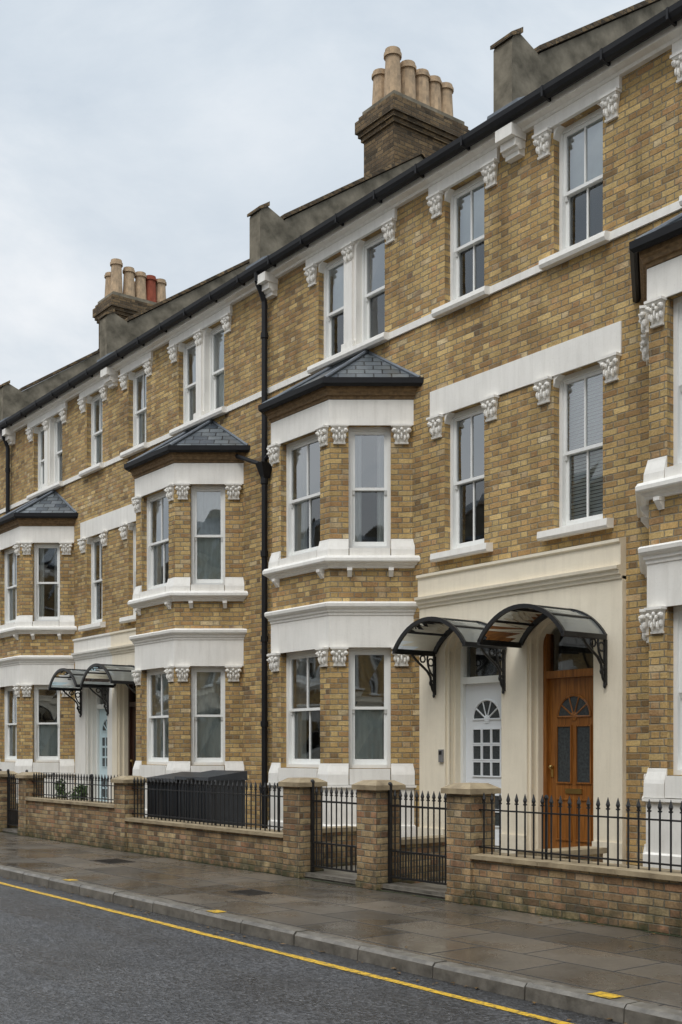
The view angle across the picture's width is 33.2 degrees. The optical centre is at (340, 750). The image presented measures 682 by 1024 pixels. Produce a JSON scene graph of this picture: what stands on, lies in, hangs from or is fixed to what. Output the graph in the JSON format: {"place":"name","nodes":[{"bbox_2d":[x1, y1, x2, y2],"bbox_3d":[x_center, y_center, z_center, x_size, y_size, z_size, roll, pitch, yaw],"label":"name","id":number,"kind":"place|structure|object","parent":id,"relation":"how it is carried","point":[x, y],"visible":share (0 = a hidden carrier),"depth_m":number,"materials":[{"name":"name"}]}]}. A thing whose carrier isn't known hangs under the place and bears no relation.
{"place":"outdoors","nodes":[
{"label":"outdoors","id":0,"kind":"place"},
{"bbox_2d":[7,831,446,896],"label":"front garden paving","id":1,"kind":"structure","parent":0,"point":[355,874],"depth_m":14.30,"materials":[{"name":"grey stone"}]},
{"bbox_2d":[0,771,17,831],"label":"brick gate pier","id":2,"kind":"structure","parent":1,"relation":"on","point":[3,798],"depth_m":22.57,"materials":[{"name":"brick"}]},
{"bbox_2d":[7,769,27,827],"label":"iron gate","id":3,"kind":"structure","parent":2,"relation":"attached to","point":[12,817],"depth_m":22.43,"materials":[{"name":"black metal"}]},
{"bbox_2d":[3,828,17,833],"bbox_3d":[-6.258,1.590,22.234,0.280,0.120,1.010,0,0,-37],"label":"gate threshold step","id":4,"kind":"object","parent":1,"relation":"on","point":[11,830],"visible":0.27,"depth_m":22.28,"materials":[{"name":"stone"}]},
{"bbox_2d":[55,779,85,799],"bbox_3d":[-5.125,0.895,21.537,0.532,0.782,1.069,0,0,-37],"label":"garden shrub","id":5,"kind":"object","parent":1,"relation":"on","point":[69,791],"visible":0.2,"depth_m":21.44,"materials":[{"name":"green plant"}]},
{"bbox_2d":[28,800,113,848],"bbox_3d":[-4.664,1.285,20.023,0.220,0.730,3.720,0,0,-37],"label":"brickwork","id":6,"kind":"object","parent":1,"relation":"on","point":[83,825],"visible":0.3,"depth_m":19.84,"materials":[{"name":"brick"}]},
{"bbox_2d":[25,796,113,807],"bbox_3d":[-4.664,0.889,20.023,0.310,0.063,3.714,0,0,-37],"label":"coping","id":7,"kind":"object","parent":6,"relation":"on","point":[83,802],"visible":0.8,"depth_m":19.85,"materials":[{"name":"stone"}]},
{"bbox_2d":[32,772,120,802],"bbox_3d":[-4.660,0.630,20.026,0.072,0.480,3.720,0,0,-37],"label":"iron railing","id":8,"kind":"object","parent":7,"relation":"on","point":[91,777],"visible":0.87,"depth_m":20.04,"materials":[{"name":"black metal"}]},
{"bbox_2d":[146,772,197,819],"bbox_3d":[-2.603,0.955,18.230,0.710,1.230,1.010,0,0,-37],"label":"garden storage box","id":9,"kind":"object","parent":1,"relation":"on","point":[171,776],"visible":0.22,"depth_m":18.03,"materials":[{"name":"grey plastic"}]},
{"bbox_2d":[127,821,282,874],"bbox_3d":[-1.970,1.380,16.481,0.220,0.540,4.460,0,0,-37],"label":"brickwork","id":10,"kind":"object","parent":1,"relation":"on","point":[260,853],"visible":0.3,"depth_m":16.15,"materials":[{"name":"brick"}]},
{"bbox_2d":[124,816,282,837],"bbox_3d":[-1.970,1.079,16.481,0.310,0.062,4.454,0,0,-37],"label":"coping","id":11,"kind":"object","parent":10,"relation":"on","point":[235,829],"visible":0.93,"depth_m":16.20,"materials":[{"name":"stone"}]},
{"bbox_2d":[132,777,282,831],"bbox_3d":[-1.966,0.735,16.484,0.072,0.650,4.460,0,0,-37],"label":"iron railing","id":12,"kind":"object","parent":11,"relation":"on","point":[215,820],"visible":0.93,"depth_m":16.29,"materials":[{"name":"black metal"}]},
{"bbox_2d":[174,770,247,826],"bbox_3d":[-2.001,0.935,17.438,0.710,1.270,1.020,0,0,-37],"label":"garden storage box","id":13,"kind":"object","parent":1,"relation":"on","point":[230,776],"visible":0.33,"depth_m":17.15,"materials":[{"name":"grey plastic"}]},
{"bbox_2d":[305,871,356,885],"bbox_3d":[0.008,1.590,13.996,0.280,0.120,1.170,0,0,-37],"label":"gate threshold step","id":14,"kind":"object","parent":1,"relation":"on","point":[337,877],"visible":0.43,"depth_m":14.03,"materials":[{"name":"stone"}]},
{"bbox_2d":[323,831,355,866],"bbox_3d":[-0.274,1.360,15.498,1.070,0.520,0.220,0,0,-37],"label":"brickwork","id":15,"kind":"object","parent":1,"relation":"on","point":[338,847],"visible":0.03,"depth_m":15.54,"materials":[{"name":"brick"}]},
{"bbox_2d":[282,826,355,832],"bbox_3d":[-0.266,1.069,15.504,1.090,0.059,0.300,0,0,-37],"label":"coping","id":16,"kind":"object","parent":15,"relation":"on","point":[338,829],"visible":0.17,"depth_m":15.54,"materials":[{"name":"stone"}]},
{"bbox_2d":[382,882,446,899],"bbox_3d":[0.940,1.590,12.771,0.280,0.120,1.190,0,0,-37],"label":"gate threshold step","id":17,"kind":"object","parent":1,"relation":"on","point":[423,889],"visible":0.43,"depth_m":12.77,"materials":[{"name":"stone"}]},
{"bbox_2d":[401,842,446,883],"bbox_3d":[1.016,1.360,13.802,1.070,0.520,0.220,0,0,-37],"label":"brickwork","id":18,"kind":"object","parent":1,"relation":"on","point":[425,851],"visible":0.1,"depth_m":13.64,"materials":[{"name":"brick"}]},
{"bbox_2d":[401,835,446,844],"bbox_3d":[1.024,1.069,13.808,1.090,0.059,0.300,0,0,-37],"label":"coping","id":19,"kind":"object","parent":18,"relation":"on","point":[424,839],"visible":0.27,"depth_m":13.64,"materials":[{"name":"stone"}]},
{"bbox_2d":[555,854,602,861],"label":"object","id":20,"kind":"object","parent":1,"relation":"on","point":[590,859],"visible":0.1,"depth_m":12.18,"materials":[{"name":"brick"}]},
{"bbox_2d":[518,846,606,857],"bbox_3d":[2.338,1.069,12.081,1.090,0.059,0.300,0,0,-37],"label":"coping","id":21,"kind":"object","parent":20,"relation":"on","point":[583,850],"visible":0.5,"depth_m":12.07,"materials":[{"name":"stone"}]},
{"bbox_2d":[0,876,623,1023],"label":"road","id":22,"kind":"structure","parent":0,"point":[62,961],"depth_m":8.48,"materials":[{"name":"grey asphalt"}]},
{"bbox_2d":[0,882,572,1023],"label":"yellow road line","id":23,"kind":"object","parent":22,"relation":"on","point":[377,976],"visible":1,"depth_m":9.13,"materials":[{"name":"paint"}]},
{"bbox_2d":[3,837,654,1023],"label":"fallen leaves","id":24,"kind":"object","parent":22,"relation":"on","point":[324,951],"visible":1,"depth_m":10.71,"materials":[{"name":"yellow plant"}]},
{"bbox_2d":[0,865,681,1023],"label":"kerb","id":25,"kind":"structure","parent":22,"relation":"on","point":[616,1009],"depth_m":9.01,"materials":[{"name":"stone"}]},
{"bbox_2d":[62,879,621,998],"bbox_3d":[-0.783,1.585,10.712,0.135,0.001,19.200,0,0,-37],"label":"yellow kerb mark","id":26,"kind":"object","parent":25,"relation":"on","point":[605,994],"visible":1,"depth_m":7.47,"materials":[{"name":"paint"}]},
{"bbox_2d":[0,0,643,390],"label":"sky","id":27,"kind":"structure","parent":0,"point":[146,135],"materials":[{"name":"grey"}]},
{"bbox_2d":[0,832,681,1009],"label":"pavement","id":28,"kind":"structure","parent":0,"point":[645,967],"depth_m":10.73,"materials":[{"name":"grey concrete"}]},
{"bbox_2d":[15,772,45,835],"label":"brick gate pier","id":29,"kind":"structure","parent":28,"relation":"on","point":[25,785],"depth_m":21.51,"materials":[{"name":"brick"}]},
{"bbox_2d":[90,859,134,863],"bbox_3d":[-3.313,1.605,16.578,0.440,0.030,0.600,0,0,-37],"label":"manhole cover","id":30,"kind":"object","parent":28,"relation":"on","point":[109,861],"visible":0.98,"depth_m":16.49,"materials":[{"name":"metal"}]},
{"bbox_2d":[111,776,146,851],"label":"brick gate pier","id":31,"kind":"structure","parent":28,"relation":"on","point":[123,798],"depth_m":18.26,"materials":[{"name":"brick"}]},
{"bbox_2d":[228,889,272,895],"bbox_3d":[-1.028,1.605,12.913,0.320,0.030,0.440,0,0,-37],"label":"manhole cover","id":32,"kind":"object","parent":28,"relation":"on","point":[248,892],"visible":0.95,"depth_m":12.86,"materials":[{"name":"metal"}]},
{"bbox_2d":[278,777,326,878],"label":"brick gate pier","id":33,"kind":"structure","parent":28,"relation":"on","point":[296,827],"depth_m":14.43,"materials":[{"name":"brick"}]},
{"bbox_2d":[310,779,356,872],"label":"iron gate","id":34,"kind":"structure","parent":33,"relation":"attached to","point":[312,841],"depth_m":14.09,"materials":[{"name":"black metal"}]},
{"bbox_2d":[3,832,681,936],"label":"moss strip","id":35,"kind":"object","parent":28,"relation":"on","point":[396,892],"visible":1,"depth_m":12.58,"materials":[{"name":"green plant"}]},
{"bbox_2d":[352,780,405,890],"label":"brick gate pier","id":36,"kind":"structure","parent":28,"relation":"on","point":[372,834],"depth_m":13.21,"materials":[{"name":"brick"}]},
{"bbox_2d":[388,782,446,884],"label":"iron gate","id":37,"kind":"structure","parent":36,"relation":"attached to","point":[406,852],"depth_m":12.82,"materials":[{"name":"black metal"}]},
{"bbox_2d":[441,783,500,904],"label":"brick gate pier","id":38,"kind":"structure","parent":28,"relation":"on","point":[464,823],"depth_m":11.99,"materials":[{"name":"brick"}]},
{"bbox_2d":[473,859,681,935],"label":"brickwork","id":39,"kind":"object","parent":28,"relation":"on","point":[642,903],"visible":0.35,"depth_m":10.73,"materials":[{"name":"brick"}]},
{"bbox_2d":[470,852,681,881],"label":"coping","id":40,"kind":"object","parent":39,"relation":"on","point":[631,870],"visible":0.91,"depth_m":10.75,"materials":[{"name":"stone"}]},
{"bbox_2d":[479,793,681,873],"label":"iron railing","id":41,"kind":"object","parent":40,"relation":"on","point":[569,806],"visible":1,"depth_m":10.92,"materials":[{"name":"black metal"}]},
{"bbox_2d":[355,46,469,176],"bbox_3d":[1.369,-10.750,21.490,1.940,4.300,1.120,0,0,-37],"label":"chimney stack","id":42,"kind":"object","parent":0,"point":[408,112],"visible":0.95,"depth_m":21.05,"materials":[{"name":"brick"}]},
{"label":"door steps","id":43,"kind":"object","parent":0,"visible":0},
{"bbox_2d":[460,646,500,845],"bbox_3d":[2.069,-0.330,15.231,0.464,3.140,1.100,0,0,-37],"label":"front door","id":44,"kind":"structure","parent":43,"relation":"on","point":[480,728],"depth_m":15.25,"materials":[{"name":"white wood"}]},
{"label":"door steps","id":45,"kind":"object","parent":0,"visible":0},
{"bbox_2d":[543,634,592,848],"bbox_3d":[2.977,-0.330,14.037,0.464,3.140,1.100,0,0,-37],"label":"front door","id":46,"kind":"structure","parent":45,"relation":"on","point":[567,730],"depth_m":14.05,"materials":[{"name":"brown wood"}]},
{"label":"door steps","id":47,"kind":"object","parent":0,"visible":0},
{"bbox_2d":[128,684,135,775],"bbox_3d":[-3.882,-0.330,23.055,0.464,3.140,1.100,0,0,-37],"label":"front door","id":48,"kind":"structure","parent":47,"relation":"on","point":[131,729],"depth_m":23.25,"materials":[{"name":"wood"}]},
{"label":"door steps","id":49,"kind":"object","parent":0,"visible":0},
{"bbox_2d":[96,688,106,801],"bbox_3d":[-4.791,-0.330,24.249,0.464,3.140,1.100,0,0,-37],"label":"front door","id":50,"kind":"structure","parent":49,"relation":"on","point":[101,741],"depth_m":24.39,"materials":[{"name":"white wood"}]},
{"label":"ground","id":51,"kind":"structure","parent":0,"visible":0},
{"bbox_2d":[0,440,10,516],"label":"brick walls","id":52,"kind":"structure","parent":51,"relation":"on","point":[2,476],"depth_m":28.35,"materials":[{"name":"brown brick"}]},
{"bbox_2d":[0,434,10,513],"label":"stucco trim","id":53,"kind":"structure","parent":52,"relation":"attached to","point":[3,510],"depth_m":28.29,"materials":[{"name":"paint"}]},
{"bbox_2d":[0,388,114,788],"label":"brick walls","id":54,"kind":"structure","parent":51,"relation":"on","point":[90,496],"depth_m":25.04,"materials":[{"name":"brown brick"}]},
{"bbox_2d":[0,490,76,518],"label":"slate roof","id":55,"kind":"structure","parent":54,"relation":"on","point":[53,501],"depth_m":25.25,"materials":[{"name":"grey stone"}]},
{"bbox_2d":[0,360,104,524],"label":"gutters and downpipe","id":56,"kind":"object","parent":54,"relation":"attached to","point":[74,381],"visible":0.52,"depth_m":25.20,"materials":[{"name":"black metal"}]},
{"bbox_2d":[5,393,101,761],"bbox_3d":[-6.453,-3.675,25.314,1.060,7.830,4.009,0,0,-37],"label":"sash window joinery","id":57,"kind":"object","parent":54,"relation":"attached to","point":[95,434],"visible":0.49,"depth_m":25.17,"materials":[{"name":"white wood"}]},
{"bbox_2d":[13,693,16,722],"bbox_3d":[-6.443,-3.688,25.325,0.976,7.605,3.828,0,0,-37],"label":"window glass","id":58,"kind":"object","parent":57,"relation":"attached to","point":[13,708],"visible":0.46,"depth_m":26.60,"materials":[{"name":"glass"}]},
{"bbox_2d":[11,400,101,755],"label":"curtains and blinds","id":59,"kind":"object","parent":54,"relation":"attached to","point":[48,739],"visible":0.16,"depth_m":25.30,"materials":[{"name":"grey fabric"}]},
{"bbox_2d":[0,366,117,808],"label":"stucco trim","id":60,"kind":"structure","parent":54,"relation":"attached to","point":[31,669],"depth_m":25.02,"materials":[{"name":"paint"}]},
{"bbox_2d":[13,384,107,696],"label":"carved capitals","id":61,"kind":"object","parent":60,"relation":"attached to","point":[66,547],"visible":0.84,"depth_m":24.98,"materials":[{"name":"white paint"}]},
{"bbox_2d":[39,542,106,722],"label":"interior rooms","id":62,"kind":"object","parent":54,"relation":"attached to","point":[47,706],"visible":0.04,"depth_m":28.48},
{"bbox_2d":[71,633,111,801],"bbox_3d":[-5.137,-0.400,24.187,0.450,4.100,1.820,0,0,-37],"label":"porch surround","id":63,"kind":"object","parent":54,"relation":"attached to","point":[89,651],"visible":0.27,"depth_m":24.43,"materials":[{"name":"white paint"}]},
{"bbox_2d":[48,668,108,716],"bbox_3d":[-5.466,-1.215,23.798,0.745,0.990,1.384,0,0,-37],"label":"arched glass canopy","id":64,"kind":"object","parent":63,"relation":"attached to","point":[63,679],"visible":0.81,"depth_m":24.01,"materials":[{"name":"clear glass"}]},
{"bbox_2d":[0,259,249,421],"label":"party wall parapet","id":65,"kind":"structure","parent":54,"relation":"on","point":[117,332],"depth_m":24.46,"materials":[{"name":"concrete"}]},
{"bbox_2d":[115,291,268,828],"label":"brick walls","id":66,"kind":"structure","parent":51,"relation":"on","point":[242,377],"depth_m":19.55,"materials":[{"name":"brown brick"}]},
{"bbox_2d":[108,628,135,801],"bbox_3d":[-4.065,-0.400,22.778,0.450,4.100,1.720,0,0,-37],"label":"porch surround","id":67,"kind":"object","parent":66,"relation":"attached to","point":[121,649],"visible":0.23,"depth_m":23.23,"materials":[{"name":"beige paint"}]},
{"bbox_2d":[80,663,135,693],"bbox_3d":[-4.497,-1.215,22.524,0.745,0.990,1.384,0,0,-37],"label":"arched glass canopy","id":68,"kind":"object","parent":67,"relation":"attached to","point":[103,675],"visible":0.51,"depth_m":22.41,"materials":[{"name":"clear glass"}]},
{"bbox_2d":[135,497,168,701],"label":"interior rooms","id":69,"kind":"object","parent":66,"relation":"attached to","point":[166,501],"depth_m":24.15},
{"bbox_2d":[101,266,253,471],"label":"gutters and downpipe","id":70,"kind":"object","parent":66,"relation":"attached to","point":[232,284],"visible":0.95,"depth_m":19.98,"materials":[{"name":"black metal"}]},
{"bbox_2d":[133,324,224,764],"bbox_3d":[-3.299,-3.675,21.168,1.060,7.830,4.009,0,0,-37],"label":"sash window joinery","id":71,"kind":"object","parent":66,"relation":"attached to","point":[152,544],"visible":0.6,"depth_m":20.43,"materials":[{"name":"white wood"}]},
{"bbox_2d":[140,331,223,757],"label":"curtains and blinds","id":72,"kind":"object","parent":66,"relation":"attached to","point":[208,567],"visible":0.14,"depth_m":19.81,"materials":[{"name":"grey fabric"}]},
{"bbox_2d":[127,419,247,462],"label":"slate roof","id":73,"kind":"structure","parent":66,"relation":"on","point":[211,432],"depth_m":19.82,"materials":[{"name":"grey stone"}]},
{"bbox_2d":[108,278,267,816],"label":"stucco trim","id":74,"kind":"structure","parent":66,"relation":"attached to","point":[194,647],"depth_m":19.69,"materials":[{"name":"paint"}]},
{"bbox_2d":[118,312,241,685],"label":"carved capitals","id":75,"kind":"object","parent":74,"relation":"attached to","point":[233,493],"visible":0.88,"depth_m":19.66,"materials":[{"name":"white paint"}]},
{"bbox_2d":[269,153,517,826],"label":"brick walls","id":76,"kind":"structure","parent":51,"relation":"on","point":[475,338],"depth_m":16.02,"materials":[{"name":"brown brick"}]},
{"bbox_2d":[263,349,420,402],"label":"slate roof","id":77,"kind":"structure","parent":76,"relation":"attached to","point":[367,363],"depth_m":16.32,"materials":[{"name":"grey stone"}]},
{"bbox_2d":[235,112,506,828],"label":"gutters and downpipe","id":78,"kind":"object","parent":76,"relation":"attached to","point":[478,133],"visible":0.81,"depth_m":17.18,"materials":[{"name":"black metal"}]},
{"bbox_2d":[286,176,483,767],"bbox_3d":[0.406,-3.675,16.297,1.060,7.830,4.009,0,0,-37],"label":"sash window joinery","id":79,"kind":"object","parent":76,"relation":"attached to","point":[456,251],"visible":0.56,"depth_m":16.15,"materials":[{"name":"white wood"}]},
{"bbox_2d":[295,185,483,758],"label":"curtains and blinds","id":80,"kind":"object","parent":76,"relation":"attached to","point":[369,734],"visible":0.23,"depth_m":16.29,"materials":[{"name":"grey fabric"}]},
{"bbox_2d":[257,122,525,836],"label":"stucco trim","id":81,"kind":"structure","parent":76,"relation":"attached to","point":[349,624],"depth_m":16.00,"materials":[{"name":"paint"}]},
{"bbox_2d":[267,158,498,671],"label":"carved capitals","id":82,"kind":"object","parent":81,"relation":"attached to","point":[489,405],"visible":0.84,"depth_m":15.97,"materials":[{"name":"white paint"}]},
{"bbox_2d":[306,241,495,845],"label":"interior rooms","id":83,"kind":"object","parent":76,"relation":"attached to","point":[369,680],"visible":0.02,"depth_m":19.46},
{"bbox_2d":[245,0,678,269],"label":"party wall parapet","id":84,"kind":"structure","parent":76,"relation":"on","point":[522,67],"depth_m":15.32,"materials":[{"name":"concrete"}]},
{"bbox_2d":[414,558,513,852],"bbox_3d":[1.723,-0.400,15.169,0.450,4.100,1.820,0,0,-37],"label":"porch surround","id":85,"kind":"object","parent":76,"relation":"attached to","point":[482,592],"visible":0.49,"depth_m":15.39,"materials":[{"name":"beige paint"}]},
{"bbox_2d":[438,750,443,761],"bbox_3d":[1.347,0.065,15.424,0.036,0.170,0.080,0,0,-37],"label":"door intercom","id":86,"kind":"object","parent":85,"relation":"attached to","point":[440,755],"depth_m":15.40,"materials":[{"name":"silver metal"}]},
{"bbox_2d":[392,616,506,697],"bbox_3d":[1.393,-1.215,14.780,0.745,0.990,1.384,0,0,-37],"label":"arched glass canopy","id":87,"kind":"object","parent":85,"relation":"attached to","point":[425,636],"visible":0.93,"depth_m":14.97,"materials":[{"name":"clear glass"}]},
{"bbox_2d":[518,48,681,865],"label":"brick walls","id":88,"kind":"structure","parent":51,"relation":"on","point":[584,293],"depth_m":13.06,"materials":[{"name":"brown brick"}]},
{"bbox_2d":[508,537,625,864],"bbox_3d":[2.794,-0.400,13.760,0.450,4.100,1.720,0,0,-37],"label":"porch surround","id":89,"kind":"object","parent":88,"relation":"attached to","point":[590,579],"visible":0.61,"depth_m":13.42,"materials":[{"name":"beige paint"}]},
{"bbox_2d":[477,604,607,688],"bbox_3d":[2.362,-1.215,13.507,0.745,0.990,1.384,0,0,-37],"label":"arched glass canopy","id":90,"kind":"object","parent":89,"relation":"attached to","point":[513,626],"visible":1,"depth_m":13.41,"materials":[{"name":"black metal"}]},
{"bbox_2d":[553,182,602,670],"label":"interior rooms","id":91,"kind":"object","parent":88,"relation":"attached to","point":[579,217],"depth_m":15.13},
{"bbox_2d":[569,119,602,519],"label":"curtains and blinds","id":92,"kind":"object","parent":88,"relation":"attached to","point":[595,155],"visible":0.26,"depth_m":13.85,"materials":[{"name":"white fabric"}]},
{"bbox_2d":[500,0,681,302],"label":"gutters and downpipe","id":93,"kind":"object","parent":88,"relation":"attached to","point":[637,35],"visible":0.99,"depth_m":12.73,"materials":[{"name":"black metal"}]},
{"bbox_2d":[508,19,681,869],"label":"stucco trim","id":94,"kind":"structure","parent":88,"relation":"attached to","point":[660,268],"depth_m":12.52,"materials":[{"name":"paint"}]},
{"bbox_2d":[532,49,681,643],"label":"carved capitals","id":95,"kind":"object","parent":94,"relation":"attached to","point":[652,310],"visible":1,"depth_m":12.66,"materials":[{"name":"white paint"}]},
{"bbox_2d":[559,108,681,774],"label":"sash window joinery","id":96,"kind":"object","parent":88,"relation":"attached to","point":[565,196],"visible":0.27,"depth_m":13.71,"materials":[{"name":"white wood"}]},
{"bbox_2d":[634,213,681,239],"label":"slate roof","id":97,"kind":"structure","parent":88,"relation":"on","point":[678,217],"depth_m":11.74,"materials":[{"name":"grey stone"}]},
{"bbox_3d":[-7.256,-7.757,32.108,8.472,5.185,5.665,0,0,-37],"label":"slate roof","id":98,"kind":"object","parent":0,"visible":0},
{"bbox_2d":[93,258,166,349],"bbox_3d":[-5.491,-10.750,30.507,1.940,4.300,1.120,0,0,-37],"label":"chimney stack","id":99,"kind":"object","parent":98,"relation":"on","point":[141,292],"visible":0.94,"depth_m":30.14,"materials":[{"name":"brick"}]}
]}

